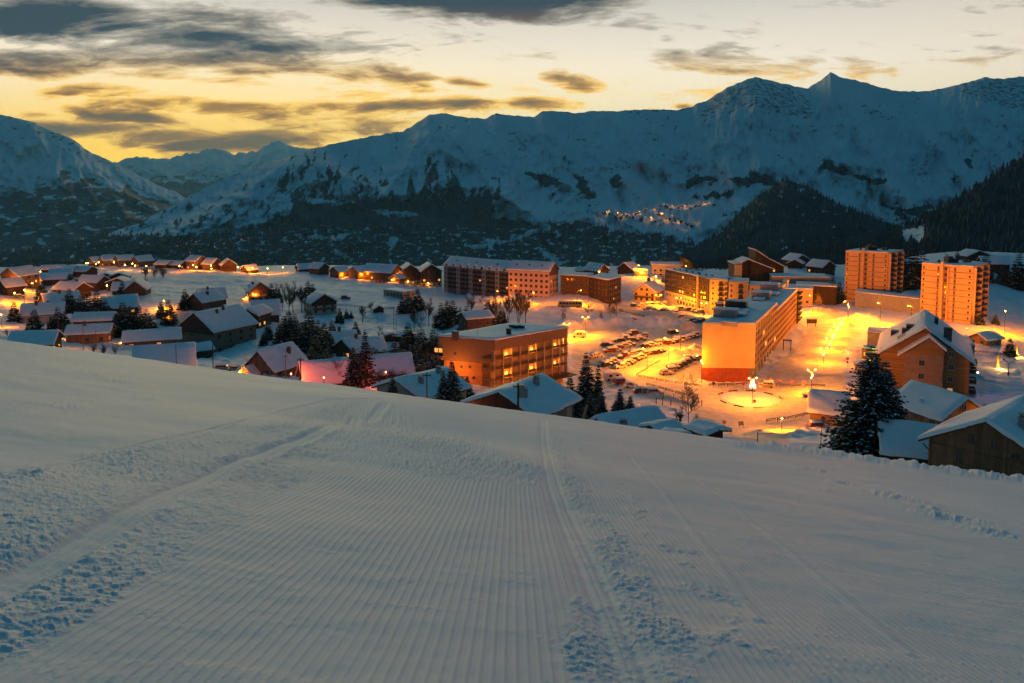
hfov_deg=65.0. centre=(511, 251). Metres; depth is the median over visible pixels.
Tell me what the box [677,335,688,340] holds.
parked car
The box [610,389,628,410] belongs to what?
spruce tree
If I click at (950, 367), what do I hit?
window
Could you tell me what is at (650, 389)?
parked car
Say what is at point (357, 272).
chalet
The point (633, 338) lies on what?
parked car
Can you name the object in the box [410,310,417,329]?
bare tree
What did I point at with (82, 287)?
chalet
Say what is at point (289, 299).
bare tree
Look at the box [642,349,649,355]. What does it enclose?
parked car
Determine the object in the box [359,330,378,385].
spruce tree
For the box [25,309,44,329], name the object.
spruce tree
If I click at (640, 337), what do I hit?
parked car
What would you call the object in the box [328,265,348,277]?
chalet
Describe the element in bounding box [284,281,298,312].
bare tree
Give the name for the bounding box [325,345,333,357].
spruce tree
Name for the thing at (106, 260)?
chalet
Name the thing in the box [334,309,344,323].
spruce tree
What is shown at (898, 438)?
chalet
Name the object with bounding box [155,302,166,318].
spruce tree
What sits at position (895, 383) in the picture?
spruce tree
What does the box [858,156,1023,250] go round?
wooded hills
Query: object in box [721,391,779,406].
roundabout
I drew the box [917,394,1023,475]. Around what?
chalet
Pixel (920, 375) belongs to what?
window
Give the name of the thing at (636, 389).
parked car
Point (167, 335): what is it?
chalet
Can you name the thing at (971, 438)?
window
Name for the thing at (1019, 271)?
spruce tree
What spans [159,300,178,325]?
spruce tree
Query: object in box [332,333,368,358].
chalet
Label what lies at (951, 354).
window
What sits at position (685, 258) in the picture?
forest
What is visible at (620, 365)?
parked car
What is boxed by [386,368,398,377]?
bush
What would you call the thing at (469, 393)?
spruce tree
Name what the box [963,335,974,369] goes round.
building
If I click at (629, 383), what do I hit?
parked car
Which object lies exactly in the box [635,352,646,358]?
parked car
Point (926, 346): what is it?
gabled residence
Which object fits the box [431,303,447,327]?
spruce tree
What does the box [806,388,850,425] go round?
chalet
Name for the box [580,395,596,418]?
spruce tree
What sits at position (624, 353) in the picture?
parked car
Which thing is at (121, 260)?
chalet
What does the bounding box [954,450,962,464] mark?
window
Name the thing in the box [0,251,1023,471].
ground
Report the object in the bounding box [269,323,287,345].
spruce tree
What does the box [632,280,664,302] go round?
chalet
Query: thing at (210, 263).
chalet
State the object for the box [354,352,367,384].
spruce tree
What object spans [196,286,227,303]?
chalet
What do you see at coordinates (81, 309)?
spruce tree
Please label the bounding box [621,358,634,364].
parked car
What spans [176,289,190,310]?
spruce tree
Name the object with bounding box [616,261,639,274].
chalet
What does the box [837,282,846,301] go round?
spruce tree
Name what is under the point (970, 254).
chalet
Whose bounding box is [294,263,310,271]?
chalet
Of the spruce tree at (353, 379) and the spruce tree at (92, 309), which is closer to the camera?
the spruce tree at (353, 379)
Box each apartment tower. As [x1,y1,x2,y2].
[844,245,903,300]
[920,256,989,323]
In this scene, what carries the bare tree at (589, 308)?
on the ground
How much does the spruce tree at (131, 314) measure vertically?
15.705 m
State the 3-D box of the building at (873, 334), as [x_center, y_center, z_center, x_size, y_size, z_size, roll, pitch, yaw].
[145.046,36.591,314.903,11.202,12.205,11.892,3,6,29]
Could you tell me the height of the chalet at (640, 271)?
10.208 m
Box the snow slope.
[0,340,1023,682]
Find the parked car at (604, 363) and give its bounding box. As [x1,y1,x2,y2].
[600,360,612,366]
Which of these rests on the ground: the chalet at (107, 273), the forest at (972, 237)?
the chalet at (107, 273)
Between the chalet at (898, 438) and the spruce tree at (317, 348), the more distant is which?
the spruce tree at (317, 348)
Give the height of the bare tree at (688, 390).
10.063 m
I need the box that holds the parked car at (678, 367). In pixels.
[665,362,680,369]
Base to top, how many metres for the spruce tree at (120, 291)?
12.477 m
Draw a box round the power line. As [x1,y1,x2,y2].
[301,359,510,390]
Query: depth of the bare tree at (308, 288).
434.71 m
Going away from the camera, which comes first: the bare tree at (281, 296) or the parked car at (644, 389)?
the parked car at (644, 389)
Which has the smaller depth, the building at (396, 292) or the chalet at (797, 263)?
the building at (396, 292)
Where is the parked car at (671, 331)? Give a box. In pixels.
[667,328,678,334]
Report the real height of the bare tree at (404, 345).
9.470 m
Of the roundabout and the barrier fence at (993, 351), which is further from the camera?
the barrier fence at (993, 351)
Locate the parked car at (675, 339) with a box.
[672,337,678,343]
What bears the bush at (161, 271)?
on the ground
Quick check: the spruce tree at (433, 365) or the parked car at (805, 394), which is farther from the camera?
the parked car at (805, 394)
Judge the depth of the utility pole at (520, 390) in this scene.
106.84 m
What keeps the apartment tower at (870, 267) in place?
on the ground
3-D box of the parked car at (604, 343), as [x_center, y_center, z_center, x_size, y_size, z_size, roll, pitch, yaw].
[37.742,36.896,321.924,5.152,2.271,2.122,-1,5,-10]
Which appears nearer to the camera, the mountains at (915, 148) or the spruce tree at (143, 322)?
the spruce tree at (143, 322)
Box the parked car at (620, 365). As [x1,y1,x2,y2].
[613,362,626,368]
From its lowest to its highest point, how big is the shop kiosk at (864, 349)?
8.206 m
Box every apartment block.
[665,268,761,314]
[702,279,802,381]
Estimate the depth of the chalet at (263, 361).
204.14 m
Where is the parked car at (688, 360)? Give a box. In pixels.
[678,357,691,363]
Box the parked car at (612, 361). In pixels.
[604,359,616,364]
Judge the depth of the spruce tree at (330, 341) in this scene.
292.42 m
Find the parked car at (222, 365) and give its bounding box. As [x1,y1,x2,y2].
[214,362,228,369]
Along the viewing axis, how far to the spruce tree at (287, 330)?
303.62 m
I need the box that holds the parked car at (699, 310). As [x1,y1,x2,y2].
[693,308,704,312]
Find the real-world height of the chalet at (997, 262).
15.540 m
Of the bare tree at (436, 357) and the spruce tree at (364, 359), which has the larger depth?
the bare tree at (436, 357)
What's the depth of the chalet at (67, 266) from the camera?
521.24 m
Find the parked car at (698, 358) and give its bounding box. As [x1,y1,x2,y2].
[692,354,700,360]
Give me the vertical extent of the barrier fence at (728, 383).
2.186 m
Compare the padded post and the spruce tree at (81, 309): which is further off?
the spruce tree at (81, 309)
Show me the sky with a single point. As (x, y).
(120, 79)
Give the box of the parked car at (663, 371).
[659,368,672,374]
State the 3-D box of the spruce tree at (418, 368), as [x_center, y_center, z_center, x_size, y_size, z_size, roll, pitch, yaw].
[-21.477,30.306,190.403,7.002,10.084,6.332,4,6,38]
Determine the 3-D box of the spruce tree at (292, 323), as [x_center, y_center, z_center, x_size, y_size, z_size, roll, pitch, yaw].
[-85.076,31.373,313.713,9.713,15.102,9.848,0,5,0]
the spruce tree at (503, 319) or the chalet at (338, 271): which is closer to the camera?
the spruce tree at (503, 319)
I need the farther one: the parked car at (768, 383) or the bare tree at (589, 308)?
the bare tree at (589, 308)
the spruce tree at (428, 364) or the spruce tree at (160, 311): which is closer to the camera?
the spruce tree at (428, 364)
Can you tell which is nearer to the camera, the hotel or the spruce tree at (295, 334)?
the hotel
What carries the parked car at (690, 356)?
on the ground
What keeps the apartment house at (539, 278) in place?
on the ground
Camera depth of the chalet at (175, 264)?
569.54 m
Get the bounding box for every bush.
[111,344,119,353]
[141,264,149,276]
[149,262,161,276]
[159,264,167,276]
[374,367,385,381]
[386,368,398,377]
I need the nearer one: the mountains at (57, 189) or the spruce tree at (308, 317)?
the spruce tree at (308, 317)
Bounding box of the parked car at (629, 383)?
[623,380,637,387]
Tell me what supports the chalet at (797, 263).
on the ground
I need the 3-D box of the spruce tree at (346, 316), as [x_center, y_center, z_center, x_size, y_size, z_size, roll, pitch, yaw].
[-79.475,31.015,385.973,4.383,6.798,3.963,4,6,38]
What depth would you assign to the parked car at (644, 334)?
340.40 m
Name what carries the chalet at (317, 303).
on the ground
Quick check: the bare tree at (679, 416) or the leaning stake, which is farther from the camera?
the bare tree at (679, 416)
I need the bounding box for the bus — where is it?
[558,300,581,307]
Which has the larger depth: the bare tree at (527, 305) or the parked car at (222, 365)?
the bare tree at (527, 305)
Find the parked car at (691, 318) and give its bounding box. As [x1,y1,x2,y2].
[686,317,696,321]
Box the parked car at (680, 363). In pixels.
[675,361,683,367]
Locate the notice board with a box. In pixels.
[806,318,817,326]
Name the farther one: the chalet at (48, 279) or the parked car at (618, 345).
the chalet at (48, 279)
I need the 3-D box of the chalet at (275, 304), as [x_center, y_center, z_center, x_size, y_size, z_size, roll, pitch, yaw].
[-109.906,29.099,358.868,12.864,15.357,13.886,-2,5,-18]
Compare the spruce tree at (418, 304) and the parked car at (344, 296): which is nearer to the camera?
the spruce tree at (418, 304)
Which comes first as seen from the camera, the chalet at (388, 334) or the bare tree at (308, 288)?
the chalet at (388, 334)
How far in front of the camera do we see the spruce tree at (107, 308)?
322.96 m
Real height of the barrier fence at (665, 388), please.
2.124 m
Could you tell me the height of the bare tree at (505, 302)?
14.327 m
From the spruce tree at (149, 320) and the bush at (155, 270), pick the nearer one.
the spruce tree at (149, 320)
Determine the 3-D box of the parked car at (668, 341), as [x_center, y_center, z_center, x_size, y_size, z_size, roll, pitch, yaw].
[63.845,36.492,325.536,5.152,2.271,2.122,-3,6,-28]
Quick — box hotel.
[432,322,576,387]
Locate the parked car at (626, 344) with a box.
[621,341,631,346]
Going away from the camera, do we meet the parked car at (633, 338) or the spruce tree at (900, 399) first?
the spruce tree at (900, 399)
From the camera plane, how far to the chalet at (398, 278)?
508.95 m
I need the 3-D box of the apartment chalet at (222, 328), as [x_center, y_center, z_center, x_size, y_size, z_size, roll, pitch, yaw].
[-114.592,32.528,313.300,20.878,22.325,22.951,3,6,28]
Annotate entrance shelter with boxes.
[783,339,791,350]
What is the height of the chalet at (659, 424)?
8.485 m
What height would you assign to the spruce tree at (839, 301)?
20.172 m
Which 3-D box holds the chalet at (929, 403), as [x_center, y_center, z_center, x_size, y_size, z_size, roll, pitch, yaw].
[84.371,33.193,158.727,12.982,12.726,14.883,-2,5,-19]
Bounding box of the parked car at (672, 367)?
[664,364,677,371]
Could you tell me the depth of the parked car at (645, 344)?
317.56 m
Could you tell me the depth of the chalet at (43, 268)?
543.68 m
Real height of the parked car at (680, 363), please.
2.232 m
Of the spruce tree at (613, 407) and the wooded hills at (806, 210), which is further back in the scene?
the wooded hills at (806, 210)
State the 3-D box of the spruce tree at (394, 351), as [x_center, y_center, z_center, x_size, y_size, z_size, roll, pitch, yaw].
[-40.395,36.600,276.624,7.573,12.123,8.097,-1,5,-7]
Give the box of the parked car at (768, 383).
[758,379,774,387]
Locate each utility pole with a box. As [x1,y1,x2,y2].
[297,358,303,380]
[422,372,430,397]
[513,383,524,409]
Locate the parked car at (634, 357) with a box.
[628,354,640,360]
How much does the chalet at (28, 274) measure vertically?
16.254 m
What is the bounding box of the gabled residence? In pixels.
[875,309,978,395]
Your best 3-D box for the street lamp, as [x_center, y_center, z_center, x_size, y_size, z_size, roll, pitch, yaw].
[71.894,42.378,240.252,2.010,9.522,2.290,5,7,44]
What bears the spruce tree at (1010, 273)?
on the ground
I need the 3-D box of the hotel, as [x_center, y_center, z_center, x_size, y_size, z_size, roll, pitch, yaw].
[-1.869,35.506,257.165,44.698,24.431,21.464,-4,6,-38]
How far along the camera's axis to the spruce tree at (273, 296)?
421.24 m
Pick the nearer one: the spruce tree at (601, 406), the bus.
the spruce tree at (601, 406)
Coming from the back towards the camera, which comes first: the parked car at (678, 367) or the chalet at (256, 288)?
the chalet at (256, 288)
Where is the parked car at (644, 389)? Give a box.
[641,385,650,392]
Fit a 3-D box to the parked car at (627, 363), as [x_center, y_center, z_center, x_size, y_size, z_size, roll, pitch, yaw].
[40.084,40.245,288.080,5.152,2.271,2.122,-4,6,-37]
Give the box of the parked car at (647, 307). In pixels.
[642,305,651,309]
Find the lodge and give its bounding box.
[727,247,784,287]
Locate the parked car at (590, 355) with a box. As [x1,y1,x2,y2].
[587,353,598,358]
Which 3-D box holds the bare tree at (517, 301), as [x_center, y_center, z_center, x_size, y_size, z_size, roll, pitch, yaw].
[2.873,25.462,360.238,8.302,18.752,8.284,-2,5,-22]
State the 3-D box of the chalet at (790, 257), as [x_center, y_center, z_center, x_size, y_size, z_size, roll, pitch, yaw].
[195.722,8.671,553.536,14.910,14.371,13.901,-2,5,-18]
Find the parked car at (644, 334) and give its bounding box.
[638,331,648,336]
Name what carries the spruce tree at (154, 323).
on the ground
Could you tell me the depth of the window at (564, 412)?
130.65 m
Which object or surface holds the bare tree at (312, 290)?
on the ground
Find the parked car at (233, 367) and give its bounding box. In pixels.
[227,363,238,370]
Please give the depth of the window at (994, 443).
81.48 m
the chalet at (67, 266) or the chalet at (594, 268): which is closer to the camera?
the chalet at (594, 268)
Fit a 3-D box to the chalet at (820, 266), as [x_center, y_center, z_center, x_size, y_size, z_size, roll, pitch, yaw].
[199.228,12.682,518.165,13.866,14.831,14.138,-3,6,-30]
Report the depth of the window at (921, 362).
252.39 m
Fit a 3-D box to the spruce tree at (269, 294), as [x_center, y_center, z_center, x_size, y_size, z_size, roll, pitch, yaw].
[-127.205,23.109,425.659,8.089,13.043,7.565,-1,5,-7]
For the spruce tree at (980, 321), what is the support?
on the ground
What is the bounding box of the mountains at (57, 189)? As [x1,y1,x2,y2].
[0,115,185,249]
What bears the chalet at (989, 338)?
on the ground
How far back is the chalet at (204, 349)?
286.04 m
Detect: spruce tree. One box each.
[5,301,22,322]
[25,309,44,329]
[33,281,47,299]
[46,314,57,329]
[47,307,62,328]
[56,311,71,332]
[62,289,76,313]
[71,294,89,315]
[80,293,97,311]
[88,303,97,311]
[92,292,105,310]
[99,299,111,310]
[110,313,121,337]
[113,302,136,338]
[115,281,125,294]
[122,306,138,329]
[129,312,143,329]
[135,306,149,328]
[143,309,155,328]
[147,315,158,327]
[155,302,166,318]
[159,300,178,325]
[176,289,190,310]
[257,333,269,346]
[264,323,272,340]
[266,283,274,298]
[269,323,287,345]
[270,284,283,302]
[275,316,291,340]
[283,312,293,326]
[288,314,300,333]
[288,321,302,345]
[296,323,310,352]
[301,308,316,333]
[301,320,318,353]
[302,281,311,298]
[305,335,324,359]
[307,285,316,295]
[307,346,316,359]
[313,321,326,342]
[314,329,334,355]
[321,323,330,340]
[322,349,330,358]
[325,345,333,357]
[326,332,335,353]
[328,320,335,331]
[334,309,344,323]
[341,347,368,388]
[343,309,349,318]
[352,323,360,334]
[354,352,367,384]
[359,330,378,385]
[385,377,399,393]
[388,341,398,352]
[395,297,408,313]
[398,323,415,351]
[403,292,417,312]
[408,343,421,368]
[412,288,424,311]
[413,339,427,368]
[413,359,426,371]
[416,329,427,350]
[422,330,442,359]
[422,352,432,369]
[429,356,442,368]
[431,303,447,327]
[434,371,447,399]
[436,300,456,329]
[437,345,443,365]
[438,360,464,401]
[447,300,458,324]
[464,376,474,397]
[483,300,495,325]
[494,307,507,324]
[566,376,574,390]
[573,353,598,410]
[574,391,582,418]
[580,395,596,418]
[592,365,607,411]
[594,393,609,414]
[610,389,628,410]
[610,404,616,411]
[625,396,635,409]
[818,345,907,457]
[829,276,844,303]
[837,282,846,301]
[845,362,909,437]
[894,392,904,415]
[903,248,920,290]
[903,258,911,289]
[906,253,920,289]
[913,249,926,288]
[974,311,985,325]
[981,253,994,282]
[991,313,999,325]
[996,265,1007,284]
[1002,338,1017,357]
[1006,264,1019,287]
[1007,254,1023,289]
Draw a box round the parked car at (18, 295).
[14,293,24,297]
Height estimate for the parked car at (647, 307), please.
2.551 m
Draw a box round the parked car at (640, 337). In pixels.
[636,335,646,340]
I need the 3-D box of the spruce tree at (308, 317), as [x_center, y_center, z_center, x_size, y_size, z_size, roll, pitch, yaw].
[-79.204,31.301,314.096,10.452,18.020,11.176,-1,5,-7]
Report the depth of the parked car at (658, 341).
322.81 m
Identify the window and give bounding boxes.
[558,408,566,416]
[918,373,923,379]
[919,360,924,366]
[947,377,952,382]
[948,364,953,370]
[949,351,954,357]
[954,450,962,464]
[961,403,966,411]
[966,432,975,444]
[989,438,998,450]
[1010,452,1020,461]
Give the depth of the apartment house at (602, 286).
441.68 m
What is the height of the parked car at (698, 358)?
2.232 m
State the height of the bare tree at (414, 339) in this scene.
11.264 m
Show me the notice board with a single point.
(811, 320)
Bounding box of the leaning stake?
[582,404,588,418]
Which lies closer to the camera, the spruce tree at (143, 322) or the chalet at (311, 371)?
the chalet at (311, 371)
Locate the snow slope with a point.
(164, 522)
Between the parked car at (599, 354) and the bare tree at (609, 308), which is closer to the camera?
the parked car at (599, 354)
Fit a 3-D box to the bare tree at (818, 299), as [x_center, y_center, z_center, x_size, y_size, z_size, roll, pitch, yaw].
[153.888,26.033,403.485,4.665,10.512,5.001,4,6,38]
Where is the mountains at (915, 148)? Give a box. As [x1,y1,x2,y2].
[0,72,1023,266]
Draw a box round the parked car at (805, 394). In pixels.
[802,390,808,397]
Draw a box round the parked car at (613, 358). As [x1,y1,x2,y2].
[607,356,620,362]
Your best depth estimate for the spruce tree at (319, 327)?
302.97 m
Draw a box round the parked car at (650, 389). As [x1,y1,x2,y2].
[646,386,663,393]
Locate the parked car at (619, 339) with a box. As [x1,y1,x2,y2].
[612,336,624,341]
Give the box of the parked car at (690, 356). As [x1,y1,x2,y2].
[681,354,696,360]
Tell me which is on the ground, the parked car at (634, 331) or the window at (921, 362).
the parked car at (634, 331)
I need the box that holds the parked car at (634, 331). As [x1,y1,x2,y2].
[630,329,641,334]
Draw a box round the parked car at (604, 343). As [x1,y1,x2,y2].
[599,340,612,345]
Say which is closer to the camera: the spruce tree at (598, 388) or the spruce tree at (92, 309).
the spruce tree at (598, 388)
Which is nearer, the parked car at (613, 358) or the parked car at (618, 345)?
the parked car at (613, 358)
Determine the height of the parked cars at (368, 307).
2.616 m
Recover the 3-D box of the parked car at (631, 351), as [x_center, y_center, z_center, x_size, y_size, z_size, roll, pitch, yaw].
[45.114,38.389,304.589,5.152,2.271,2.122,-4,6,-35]
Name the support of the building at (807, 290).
on the ground
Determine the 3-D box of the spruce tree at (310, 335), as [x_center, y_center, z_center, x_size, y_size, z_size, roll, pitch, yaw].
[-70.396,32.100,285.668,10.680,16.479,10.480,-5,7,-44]
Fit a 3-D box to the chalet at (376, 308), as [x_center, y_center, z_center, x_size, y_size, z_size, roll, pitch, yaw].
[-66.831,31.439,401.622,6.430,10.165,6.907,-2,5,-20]
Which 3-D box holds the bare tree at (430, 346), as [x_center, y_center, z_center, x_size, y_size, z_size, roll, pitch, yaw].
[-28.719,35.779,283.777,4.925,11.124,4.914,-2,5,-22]
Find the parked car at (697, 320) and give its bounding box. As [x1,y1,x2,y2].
[692,318,702,322]
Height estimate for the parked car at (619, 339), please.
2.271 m
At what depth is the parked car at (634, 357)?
294.26 m
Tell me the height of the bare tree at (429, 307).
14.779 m
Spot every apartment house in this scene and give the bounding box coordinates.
[443,256,510,296]
[506,260,559,297]
[560,271,593,295]
[589,273,621,303]
[650,259,682,275]
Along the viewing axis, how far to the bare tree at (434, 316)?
351.54 m
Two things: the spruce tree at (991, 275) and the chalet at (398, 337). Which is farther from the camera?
the spruce tree at (991, 275)
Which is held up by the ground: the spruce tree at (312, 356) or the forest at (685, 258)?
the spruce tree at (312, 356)
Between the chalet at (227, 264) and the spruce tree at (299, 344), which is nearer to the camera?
the spruce tree at (299, 344)
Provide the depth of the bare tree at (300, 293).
397.63 m
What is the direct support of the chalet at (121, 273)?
on the ground
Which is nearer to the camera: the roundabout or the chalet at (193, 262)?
the roundabout
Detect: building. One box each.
[383,287,414,298]
[785,284,812,305]
[796,281,836,304]
[855,288,920,311]
[867,326,888,344]
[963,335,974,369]
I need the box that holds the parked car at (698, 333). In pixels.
[691,331,701,336]
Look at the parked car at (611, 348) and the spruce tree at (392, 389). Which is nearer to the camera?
the spruce tree at (392, 389)
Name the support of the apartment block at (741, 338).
on the ground
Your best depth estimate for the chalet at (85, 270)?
519.25 m
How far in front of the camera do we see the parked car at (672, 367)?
279.97 m
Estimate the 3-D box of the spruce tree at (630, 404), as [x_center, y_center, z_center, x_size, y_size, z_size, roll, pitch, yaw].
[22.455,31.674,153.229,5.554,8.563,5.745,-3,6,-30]
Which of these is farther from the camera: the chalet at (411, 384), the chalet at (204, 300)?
the chalet at (204, 300)
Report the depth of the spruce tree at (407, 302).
403.05 m
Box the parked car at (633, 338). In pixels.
[626,336,639,341]
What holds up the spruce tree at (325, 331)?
on the ground
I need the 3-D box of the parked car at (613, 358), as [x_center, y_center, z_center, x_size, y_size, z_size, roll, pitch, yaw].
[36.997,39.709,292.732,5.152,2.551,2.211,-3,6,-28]
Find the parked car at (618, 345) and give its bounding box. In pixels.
[613,343,623,348]
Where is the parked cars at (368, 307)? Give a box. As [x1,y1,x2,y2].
[341,304,394,308]
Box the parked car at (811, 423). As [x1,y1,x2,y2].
[806,419,827,427]
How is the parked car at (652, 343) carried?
on the ground
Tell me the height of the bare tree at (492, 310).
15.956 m
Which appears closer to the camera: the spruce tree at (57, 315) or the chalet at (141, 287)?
the spruce tree at (57, 315)
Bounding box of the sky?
[0,0,1023,161]
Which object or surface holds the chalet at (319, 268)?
on the ground
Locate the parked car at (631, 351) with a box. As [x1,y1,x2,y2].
[628,349,637,354]
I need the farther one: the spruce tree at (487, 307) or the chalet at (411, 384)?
the spruce tree at (487, 307)
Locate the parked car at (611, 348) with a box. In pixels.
[602,345,615,352]
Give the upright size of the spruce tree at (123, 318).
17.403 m
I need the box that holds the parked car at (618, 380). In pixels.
[613,376,628,384]
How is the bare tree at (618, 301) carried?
on the ground
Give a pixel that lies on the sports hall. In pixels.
(793, 278)
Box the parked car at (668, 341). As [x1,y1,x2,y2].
[663,338,675,344]
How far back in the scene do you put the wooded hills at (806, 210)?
2314.22 m
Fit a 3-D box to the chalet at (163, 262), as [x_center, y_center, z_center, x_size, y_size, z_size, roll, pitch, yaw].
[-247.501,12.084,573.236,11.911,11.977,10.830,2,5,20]
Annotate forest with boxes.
[0,148,972,266]
[673,178,900,267]
[689,151,1023,270]
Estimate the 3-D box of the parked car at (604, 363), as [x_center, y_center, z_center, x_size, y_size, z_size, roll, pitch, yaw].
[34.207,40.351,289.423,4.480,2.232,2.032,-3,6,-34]
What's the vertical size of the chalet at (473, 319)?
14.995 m
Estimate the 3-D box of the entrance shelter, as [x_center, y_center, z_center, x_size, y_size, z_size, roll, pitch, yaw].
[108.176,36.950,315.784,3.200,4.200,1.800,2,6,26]
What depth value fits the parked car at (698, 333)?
340.02 m
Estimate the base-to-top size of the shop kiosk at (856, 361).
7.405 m
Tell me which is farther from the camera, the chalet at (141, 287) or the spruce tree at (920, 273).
the spruce tree at (920, 273)
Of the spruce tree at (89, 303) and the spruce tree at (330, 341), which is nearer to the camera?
the spruce tree at (330, 341)
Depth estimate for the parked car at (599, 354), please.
302.17 m
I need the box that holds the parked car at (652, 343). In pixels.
[646,341,657,345]
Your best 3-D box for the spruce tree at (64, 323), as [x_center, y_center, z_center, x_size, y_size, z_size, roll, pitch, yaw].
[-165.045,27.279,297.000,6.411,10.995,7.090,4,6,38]
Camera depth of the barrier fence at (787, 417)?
216.69 m
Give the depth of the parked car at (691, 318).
375.39 m
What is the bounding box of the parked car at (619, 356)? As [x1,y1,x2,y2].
[614,353,623,359]
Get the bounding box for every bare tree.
[276,282,288,308]
[282,290,294,315]
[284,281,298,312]
[296,285,307,311]
[332,360,343,374]
[359,305,365,321]
[399,339,409,351]
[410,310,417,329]
[411,328,419,343]
[415,314,425,332]
[422,297,434,320]
[424,338,436,362]
[430,352,441,364]
[431,311,436,329]
[465,294,474,309]
[487,296,500,320]
[501,293,512,321]
[510,287,526,322]
[518,288,531,322]
[584,300,593,317]
[604,295,613,313]
[612,296,623,313]
[674,407,683,421]
[678,372,699,422]
[814,293,822,305]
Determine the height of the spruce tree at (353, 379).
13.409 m
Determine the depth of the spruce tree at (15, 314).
332.16 m
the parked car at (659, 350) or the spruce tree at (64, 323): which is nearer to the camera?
the spruce tree at (64, 323)
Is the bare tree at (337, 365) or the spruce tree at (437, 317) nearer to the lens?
the bare tree at (337, 365)
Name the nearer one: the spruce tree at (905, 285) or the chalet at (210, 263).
the spruce tree at (905, 285)
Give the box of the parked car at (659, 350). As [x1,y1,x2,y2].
[651,347,663,353]
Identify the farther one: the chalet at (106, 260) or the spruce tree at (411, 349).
the chalet at (106, 260)
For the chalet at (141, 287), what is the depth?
413.76 m
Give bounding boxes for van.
[572,331,585,337]
[603,371,624,380]
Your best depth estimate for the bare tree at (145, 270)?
508.31 m
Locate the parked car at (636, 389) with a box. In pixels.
[632,385,641,393]
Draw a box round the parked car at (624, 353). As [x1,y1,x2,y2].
[621,350,627,356]
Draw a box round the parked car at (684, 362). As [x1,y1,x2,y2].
[679,359,687,365]
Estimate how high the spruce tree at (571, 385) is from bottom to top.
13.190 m
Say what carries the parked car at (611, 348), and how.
on the ground
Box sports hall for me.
[769,273,829,283]
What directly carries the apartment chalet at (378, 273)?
on the ground
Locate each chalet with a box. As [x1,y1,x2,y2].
[0,265,41,288]
[0,277,27,295]
[7,327,64,347]
[19,301,66,323]
[37,264,65,272]
[37,290,81,302]
[41,272,69,285]
[48,268,74,279]
[50,279,92,296]
[57,265,78,268]
[63,321,116,343]
[70,311,117,323]
[74,266,98,276]
[77,274,110,291]
[87,256,99,266]
[97,255,114,266]
[99,271,113,277]
[100,293,139,314]
[104,276,132,290]
[108,270,132,278]
[110,281,132,294]
[113,254,133,266]
[121,327,181,345]
[122,278,152,295]
[130,254,154,266]
[132,342,197,365]
[153,259,172,268]
[168,260,185,268]
[176,304,258,352]
[184,255,204,269]
[186,289,225,310]
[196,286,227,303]
[196,341,215,357]
[200,257,221,270]
[219,258,237,271]
[239,264,259,272]
[239,341,307,376]
[244,277,271,300]
[245,303,273,328]
[251,299,280,322]
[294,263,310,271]
[295,357,350,385]
[303,291,338,314]
[307,262,330,274]
[326,326,357,342]
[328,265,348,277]
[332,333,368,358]
[347,265,365,279]
[353,335,387,358]
[365,263,401,282]
[367,352,415,380]
[371,303,385,312]
[371,365,471,399]
[381,329,400,341]
[388,273,405,283]
[392,331,413,341]
[400,262,419,284]
[418,262,442,286]
[456,309,494,330]
[460,373,581,417]
[574,267,584,271]
[583,262,610,274]
[588,405,667,427]
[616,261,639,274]
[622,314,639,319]
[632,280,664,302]
[633,268,648,275]
[638,418,682,429]
[662,427,691,433]
[683,418,731,437]
[781,253,810,267]
[786,258,805,268]
[805,259,836,275]
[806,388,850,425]
[877,419,938,464]
[893,379,982,423]
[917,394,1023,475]
[954,249,991,260]
[966,328,1004,345]
[976,256,1011,278]
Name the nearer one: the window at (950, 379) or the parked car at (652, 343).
the window at (950, 379)
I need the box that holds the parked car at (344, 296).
[341,294,349,298]
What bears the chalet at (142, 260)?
on the ground
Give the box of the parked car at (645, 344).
[640,342,651,347]
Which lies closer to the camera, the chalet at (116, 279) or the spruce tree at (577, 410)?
the spruce tree at (577, 410)
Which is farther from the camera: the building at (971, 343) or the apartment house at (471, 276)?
the apartment house at (471, 276)
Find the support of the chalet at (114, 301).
on the ground
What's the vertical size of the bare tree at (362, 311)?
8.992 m
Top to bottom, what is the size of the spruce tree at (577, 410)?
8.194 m
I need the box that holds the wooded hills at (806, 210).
[692,181,892,259]
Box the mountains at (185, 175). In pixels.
[114,141,312,197]
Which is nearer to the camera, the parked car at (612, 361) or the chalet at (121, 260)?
the parked car at (612, 361)
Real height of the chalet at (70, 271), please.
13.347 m
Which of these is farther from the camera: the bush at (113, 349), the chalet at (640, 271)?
the chalet at (640, 271)
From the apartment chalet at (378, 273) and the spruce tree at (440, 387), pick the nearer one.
the spruce tree at (440, 387)
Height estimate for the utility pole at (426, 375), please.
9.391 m
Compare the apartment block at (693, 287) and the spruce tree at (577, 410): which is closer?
the spruce tree at (577, 410)
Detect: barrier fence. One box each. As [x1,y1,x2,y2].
[638,374,701,386]
[646,382,684,394]
[709,382,747,385]
[766,412,808,422]
[776,383,824,386]
[974,350,1019,355]
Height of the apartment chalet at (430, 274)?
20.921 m
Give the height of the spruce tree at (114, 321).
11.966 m
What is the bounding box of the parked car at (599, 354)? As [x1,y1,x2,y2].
[591,350,603,357]
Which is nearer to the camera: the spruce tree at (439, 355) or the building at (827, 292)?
the spruce tree at (439, 355)
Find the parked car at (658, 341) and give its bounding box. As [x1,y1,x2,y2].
[653,338,661,344]
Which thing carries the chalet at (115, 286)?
on the ground
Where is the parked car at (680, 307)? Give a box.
[676,305,685,309]
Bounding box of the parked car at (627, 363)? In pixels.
[617,360,630,365]
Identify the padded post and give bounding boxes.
[996,355,998,367]

